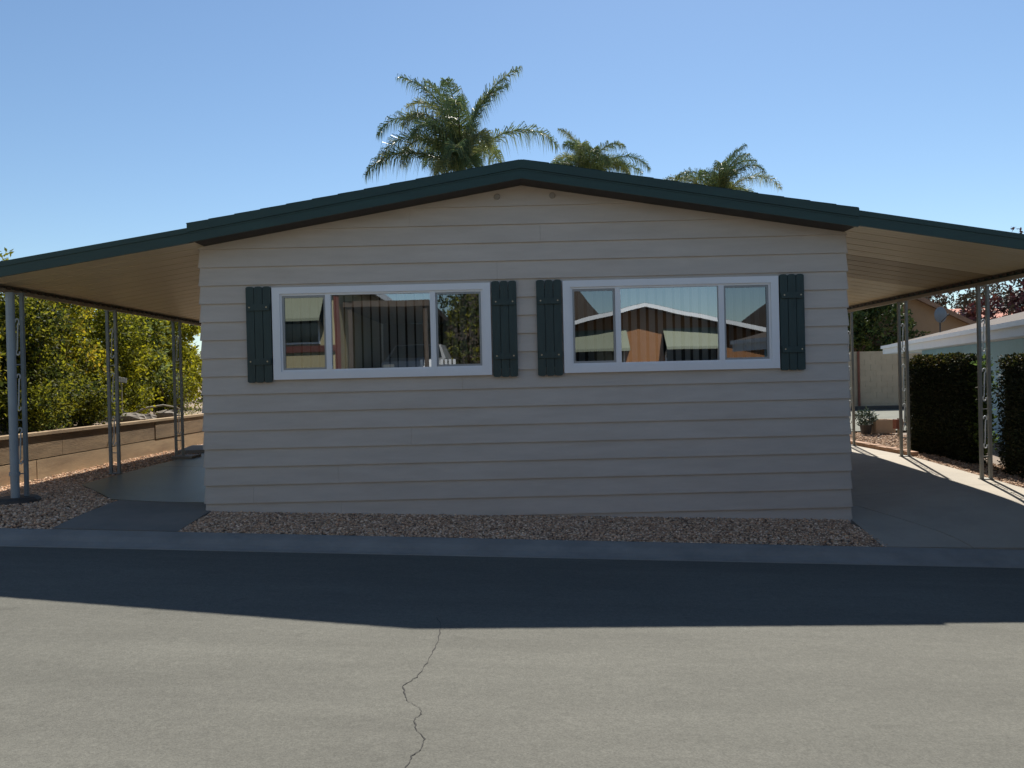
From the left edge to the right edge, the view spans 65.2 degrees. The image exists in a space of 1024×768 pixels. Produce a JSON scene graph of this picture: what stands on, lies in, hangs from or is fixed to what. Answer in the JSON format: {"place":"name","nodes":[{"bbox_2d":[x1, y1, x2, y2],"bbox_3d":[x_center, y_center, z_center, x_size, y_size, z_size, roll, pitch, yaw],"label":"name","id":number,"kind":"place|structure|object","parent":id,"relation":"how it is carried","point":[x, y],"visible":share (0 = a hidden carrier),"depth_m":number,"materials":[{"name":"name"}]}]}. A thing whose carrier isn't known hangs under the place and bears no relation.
{"place":"outdoors","nodes":[
{"label":"outdoors","id":0,"kind":"place"},
{"bbox_2d":[0,392,202,435],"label":"terrain","id":1,"kind":"structure","parent":0,"point":[97,423],"depth_m":15.31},
{"bbox_2d":[0,326,6,382],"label":"shrub","id":2,"kind":"object","parent":1,"relation":"on","point":[2,338],"visible":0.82,"depth_m":11.19,"materials":[{"name":"green plant"}]},
{"bbox_2d":[0,373,7,407],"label":"shrub","id":3,"kind":"object","parent":1,"relation":"on","point":[1,384],"visible":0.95,"depth_m":10.60,"materials":[{"name":"green plant"}]},
{"bbox_2d":[0,372,80,433],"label":"shrub","id":4,"kind":"object","parent":1,"relation":"on","point":[36,406],"visible":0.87,"depth_m":11.88,"materials":[{"name":"green plant"}]},
{"bbox_2d":[0,247,96,426],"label":"shrub","id":5,"kind":"object","parent":1,"relation":"on","point":[40,352],"visible":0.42,"depth_m":12.51,"materials":[{"name":"green plant"}]},
{"bbox_2d":[0,299,121,422],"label":"shrub","id":6,"kind":"object","parent":1,"relation":"on","point":[91,355],"visible":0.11,"depth_m":14.29,"materials":[{"name":"green plant"}]},
{"bbox_2d":[53,370,126,426],"bbox_3d":[-7.211,0.334,13.637,1.457,1.170,1.294,-1,0,0],"label":"shrub","id":7,"kind":"object","parent":1,"relation":"on","point":[93,408],"visible":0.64,"depth_m":13.43,"materials":[{"name":"green plant"}]},
{"bbox_2d":[47,307,137,365],"bbox_3d":[-10.734,-0.722,19.314,3.568,3.368,2.975,-1,0,-18],"label":"shrub","id":8,"kind":"object","parent":1,"relation":"on","point":[87,328],"visible":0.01,"depth_m":19.03,"materials":[{"name":"green plant"}]},
{"bbox_2d":[65,306,163,418],"bbox_3d":[-8.012,-0.601,15.959,1.820,3.217,2.274,-2,0,-43],"label":"shrub","id":9,"kind":"object","parent":1,"relation":"on","point":[127,364],"visible":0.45,"depth_m":15.81,"materials":[{"name":"green plant"}]},
{"bbox_2d":[119,377,126,414],"bbox_3d":[-7.190,0.292,14.745,0.210,0.870,0.028,-1,0,0],"label":"garden marker","id":10,"kind":"object","parent":1,"relation":"on","point":[122,379],"visible":0.5,"depth_m":14.74,"materials":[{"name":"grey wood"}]},
{"bbox_2d":[76,312,189,411],"bbox_3d":[-8.524,-0.572,17.996,2.328,3.072,2.604,-2,0,-24],"label":"shrub","id":11,"kind":"object","parent":1,"relation":"on","point":[161,364],"visible":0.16,"depth_m":17.81,"materials":[{"name":"green plant"}]},
{"bbox_2d":[120,412,146,421],"bbox_3d":[-6.928,0.640,14.596,0.484,0.266,0.412,-1,0,0],"label":"rock","id":12,"kind":"object","parent":1,"relation":"on","point":[131,416],"visible":0.52,"depth_m":14.45,"materials":[{"name":"grey stone"}]},
{"bbox_2d":[142,414,156,419],"bbox_3d":[-6.926,0.657,15.189,0.365,0.195,0.300,-1,0,0],"label":"rock","id":13,"kind":"object","parent":1,"relation":"on","point":[149,416],"visible":0.39,"depth_m":15.13,"materials":[{"name":"grey stone"}]},
{"bbox_2d":[133,404,184,412],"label":"fallen branch","id":14,"kind":"object","parent":1,"relation":"on","point":[142,409],"visible":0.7,"depth_m":15.83,"materials":[{"name":"grey wood"}]},
{"bbox_2d":[155,409,178,417],"bbox_3d":[-6.991,0.638,16.204,0.448,0.252,0.382,-2,0,-30],"label":"rock","id":15,"kind":"object","parent":1,"relation":"on","point":[165,413],"visible":0.5,"depth_m":16.06,"materials":[{"name":"grey stone"}]},
{"bbox_2d":[142,319,202,407],"bbox_3d":[-8.836,-0.643,20.419,2.435,3.335,2.816,-1,0,37],"label":"shrub","id":16,"kind":"object","parent":1,"relation":"on","point":[188,330],"visible":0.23,"depth_m":20.39,"materials":[{"name":"green plant"}]},
{"bbox_2d":[145,369,201,415],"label":"shrub","id":17,"kind":"object","parent":1,"relation":"on","point":[167,399],"visible":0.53,"depth_m":17.24,"materials":[{"name":"green plant"}]},
{"bbox_2d":[165,326,202,402],"bbox_3d":[-10.479,-0.969,24.497,3.713,3.904,3.353,-1,0,36],"label":"shrub","id":18,"kind":"object","parent":1,"relation":"on","point":[201,399],"depth_m":24.53,"materials":[{"name":"green plant"}]},
{"bbox_2d":[53,500,210,531],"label":"path","id":19,"kind":"structure","parent":0,"point":[123,515],"depth_m":8.59,"materials":[{"name":"concrete"}]},
{"bbox_2d":[82,466,205,502],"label":"path","id":20,"kind":"structure","parent":0,"point":[167,484],"depth_m":10.47,"materials":[{"name":"concrete"}]},
{"bbox_2d":[152,453,203,466],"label":"path","id":21,"kind":"structure","parent":0,"point":[197,462],"depth_m":12.86,"materials":[{"name":"concrete"}]},
{"bbox_2d":[0,546,1023,767],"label":"road","id":22,"kind":"structure","parent":0,"point":[128,658],"depth_m":4.68,"materials":[{"name":"grey asphalt"}]},
{"bbox_2d":[0,528,1023,567],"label":"curb","id":23,"kind":"structure","parent":22,"relation":"on","point":[489,547],"depth_m":7.81,"materials":[{"name":"concrete"}]},
{"bbox_2d":[0,0,1023,371],"label":"sky","id":24,"kind":"structure","parent":0,"point":[120,119],"materials":[{"name":"blue"}]},
{"bbox_2d":[850,446,895,454],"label":"driveway","id":25,"kind":"structure","parent":0,"point":[857,450],"depth_m":13.49,"materials":[{"name":"concrete"}]},
{"bbox_2d":[849,409,906,430],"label":"patio","id":26,"kind":"structure","parent":0,"point":[890,414],"depth_m":24.45,"materials":[{"name":"concrete"}]},
{"bbox_2d":[851,505,972,548],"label":"driveway","id":27,"kind":"structure","parent":0,"point":[889,530],"depth_m":8.47,"materials":[{"name":"concrete"}]},
{"bbox_2d":[850,454,1010,495],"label":"driveway","id":28,"kind":"structure","parent":0,"point":[877,473],"depth_m":10.93,"materials":[{"name":"concrete"}]},
{"bbox_2d":[845,210,1023,479],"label":"carport","id":29,"kind":"object","parent":28,"relation":"on","point":[892,259],"visible":0.62,"depth_m":10.29,"materials":[{"name":"green paint"}]},
{"bbox_2d":[852,485,1023,549],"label":"driveway","id":30,"kind":"structure","parent":0,"point":[982,516],"depth_m":9.00,"materials":[{"name":"concrete"}]},
{"bbox_3d":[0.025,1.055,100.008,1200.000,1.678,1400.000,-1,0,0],"label":"ground","id":31,"kind":"structure","parent":0,"visible":0},
{"bbox_2d":[0,444,202,528],"bbox_3d":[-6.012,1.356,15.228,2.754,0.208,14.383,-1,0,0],"label":"gravel","id":32,"kind":"structure","parent":31,"relation":"on","point":[77,496],"depth_m":9.56,"materials":[{"name":"gravel"}]},
{"bbox_2d":[0,228,203,506],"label":"carport","id":33,"kind":"object","parent":32,"relation":"on","point":[155,275],"visible":0.71,"depth_m":9.38,"materials":[{"name":"green paint"}]},
{"bbox_2d":[178,445,204,453],"bbox_3d":[-5.903,1.227,15.210,0.640,0.090,1.100,-1,0,-7],"label":"concrete paver","id":34,"kind":"object","parent":32,"relation":"on","point":[191,449],"visible":0.36,"depth_m":14.71,"materials":[{"name":"grey concrete"}]},
{"bbox_2d":[0,413,203,487],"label":"retaining wall","id":35,"kind":"structure","parent":31,"relation":"on","point":[51,453],"depth_m":12.55,"materials":[{"name":"concrete"}]},
{"bbox_2d":[34,453,170,481],"bbox_3d":[-6.080,1.355,18.308,1.020,0.173,15.400,-1,0,0],"label":"gravel bed","id":36,"kind":"object","parent":31,"relation":"on","point":[116,467],"visible":0.04,"depth_m":12.69,"materials":[{"name":"brown gravel"}]},
{"bbox_2d":[364,66,560,183],"bbox_3d":[-1.552,-3.971,23.120,4.486,10.347,4.514,-1,0,44],"label":"palm tree","id":37,"kind":"object","parent":31,"relation":"on","point":[453,146],"visible":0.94,"depth_m":22.57,"materials":[{"name":"green plant"}]},
{"bbox_2d":[186,159,859,522],"bbox_3d":[0.147,-0.325,17.556,7.302,4.296,17.884,-1,0,0],"label":"mobile home","id":38,"kind":"object","parent":31,"relation":"on","point":[524,337],"visible":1,"depth_m":8.98,"materials":[{"name":"paint"}]},
{"bbox_2d":[271,282,491,379],"bbox_3d":[-1.454,-0.590,9.044,2.440,1.031,0.219,-1,0,0],"label":"window","id":39,"kind":"structure","parent":38,"relation":"in","point":[457,315],"depth_m":8.98,"materials":[{"name":"white plastic"}]},
{"bbox_2d":[562,276,779,372],"bbox_3d":[1.780,-0.666,9.044,2.410,1.031,0.218,-1,0,0],"label":"window","id":40,"kind":"structure","parent":38,"relation":"in","point":[747,307],"depth_m":8.98,"materials":[{"name":"white plastic"}]},
{"bbox_2d":[178,511,887,546],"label":"gravel","id":41,"kind":"structure","parent":31,"relation":"on","point":[340,525],"depth_m":8.48,"materials":[{"name":"brown gravel"}]},
{"bbox_2d":[551,128,651,175],"bbox_3d":[3.769,-5.441,37.298,4.562,12.852,4.341,-2,0,-40],"label":"palm tree","id":42,"kind":"object","parent":31,"relation":"on","point":[587,155],"visible":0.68,"depth_m":36.49,"materials":[{"name":"green plant"}]},
{"bbox_2d":[663,143,782,192],"bbox_3d":[9.748,-5.265,38.119,5.122,12.210,4.427,-1,0,43],"label":"palm tree","id":43,"kind":"object","parent":31,"relation":"on","point":[725,170],"visible":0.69,"depth_m":37.47,"materials":[{"name":"green plant"}]},
{"bbox_2d":[851,405,903,409],"bbox_3d":[11.825,0.925,28.408,9.600,0.240,0.240,-1,0,0],"label":"garden edging","id":44,"kind":"object","parent":31,"relation":"on","point":[888,407],"depth_m":28.29,"materials":[{"name":"metal"}]},
{"bbox_2d":[848,351,921,405],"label":"block wall","id":45,"kind":"structure","parent":31,"relation":"on","point":[875,378],"depth_m":29.00,"materials":[{"name":"beige concrete"}]},
{"bbox_2d":[847,302,930,351],"bbox_3d":[14.116,-2.179,33.199,6.129,6.294,3.638,-1,0,0],"label":"broadleaf tree","id":46,"kind":"object","parent":31,"relation":"on","point":[862,322],"visible":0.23,"depth_m":32.37,"materials":[{"name":"green plant"}]},
{"bbox_2d":[848,298,975,351],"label":"neighbour house","id":47,"kind":"structure","parent":31,"relation":"on","point":[923,310],"depth_m":33.99,"materials":[{"name":"beige paint"}]},
{"bbox_2d":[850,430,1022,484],"bbox_3d":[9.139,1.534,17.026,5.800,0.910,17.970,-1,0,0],"label":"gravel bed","id":48,"kind":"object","parent":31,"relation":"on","point":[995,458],"visible":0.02,"depth_m":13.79,"materials":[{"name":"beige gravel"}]},
{"bbox_2d":[855,407,878,433],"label":"potted plant","id":49,"kind":"object","parent":48,"relation":"on","point":[865,425],"visible":1,"depth_m":17.42,"materials":[{"name":"green plant"}]},
{"bbox_2d":[850,440,918,456],"bbox_3d":[6.388,1.111,14.960,0.140,0.111,4.503,-1,0,0],"label":"brick edging","id":50,"kind":"object","parent":48,"relation":"on","point":[881,447],"visible":0.31,"depth_m":13.68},
{"bbox_2d":[850,431,1023,487],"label":"gravel","id":51,"kind":"structure","parent":48,"relation":"on","point":[973,468],"depth_m":12.06,"materials":[{"name":"brown gravel"}]},
{"bbox_2d":[867,419,895,433],"bbox_3d":[8.124,0.929,17.607,0.480,0.300,0.320,-1,0,-11],"label":"planter box","id":52,"kind":"object","parent":51,"relation":"on","point":[882,426],"visible":0.8,"depth_m":17.45,"materials":[{"name":"concrete"}]},
{"bbox_2d":[893,418,905,435],"bbox_3d":[8.184,0.894,16.633,0.537,0.380,0.122,-1,0,-10],"label":"water valve","id":53,"kind":"object","parent":51,"relation":"on","point":[895,423],"visible":0.53,"depth_m":16.55,"materials":[{"name":"brown metal"}]},
{"bbox_2d":[904,352,987,463],"bbox_3d":[6.890,0.373,12.778,0.433,1.777,2.065,-1,0,0],"label":"hedge","id":54,"kind":"object","parent":51,"relation":"on","point":[943,410],"visible":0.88,"depth_m":12.52,"materials":[{"name":"green plant"}]},
{"bbox_2d":[970,354,999,463],"bbox_3d":[6.857,0.324,11.645,0.500,1.686,0.489,-1,0,0],"label":"shrub","id":55,"kind":"object","parent":51,"relation":"on","point":[985,412],"visible":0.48,"depth_m":11.65,"materials":[{"name":"green plant"}]},
{"bbox_2d":[994,351,1023,477],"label":"hedge","id":56,"kind":"object","parent":51,"relation":"on","point":[1011,423],"visible":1,"depth_m":10.81,"materials":[{"name":"green plant"}]},
{"bbox_2d":[881,312,1023,442],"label":"neighbour house","id":57,"kind":"structure","parent":31,"relation":"on","point":[1006,334],"depth_m":15.34,"materials":[{"name":"white paint"}]},
{"bbox_2d":[934,307,948,331],"bbox_3d":[11.658,-1.648,21.716,0.322,0.917,0.449,-1,0,21],"label":"satellite dish","id":58,"kind":"object","parent":57,"relation":"on","point":[940,314],"visible":1,"depth_m":21.84,"materials":[{"name":"metal"}]},
{"bbox_2d":[924,282,1017,308],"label":"background tree","id":59,"kind":"object","parent":31,"relation":"on","point":[971,295],"visible":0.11,"depth_m":48.48,"materials":[{"name":"red plant"}]},
{"bbox_2d":[949,307,1023,318],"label":"neighbour house","id":60,"kind":"structure","parent":31,"relation":"on","point":[999,315],"depth_m":43.68,"materials":[{"name":"beige paint"}]},
{"bbox_2d":[951,227,1023,321],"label":"redleaf tree","id":61,"kind":"object","parent":31,"relation":"on","point":[1013,302],"visible":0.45,"depth_m":40.68,"materials":[{"name":"red plant"}]}
]}

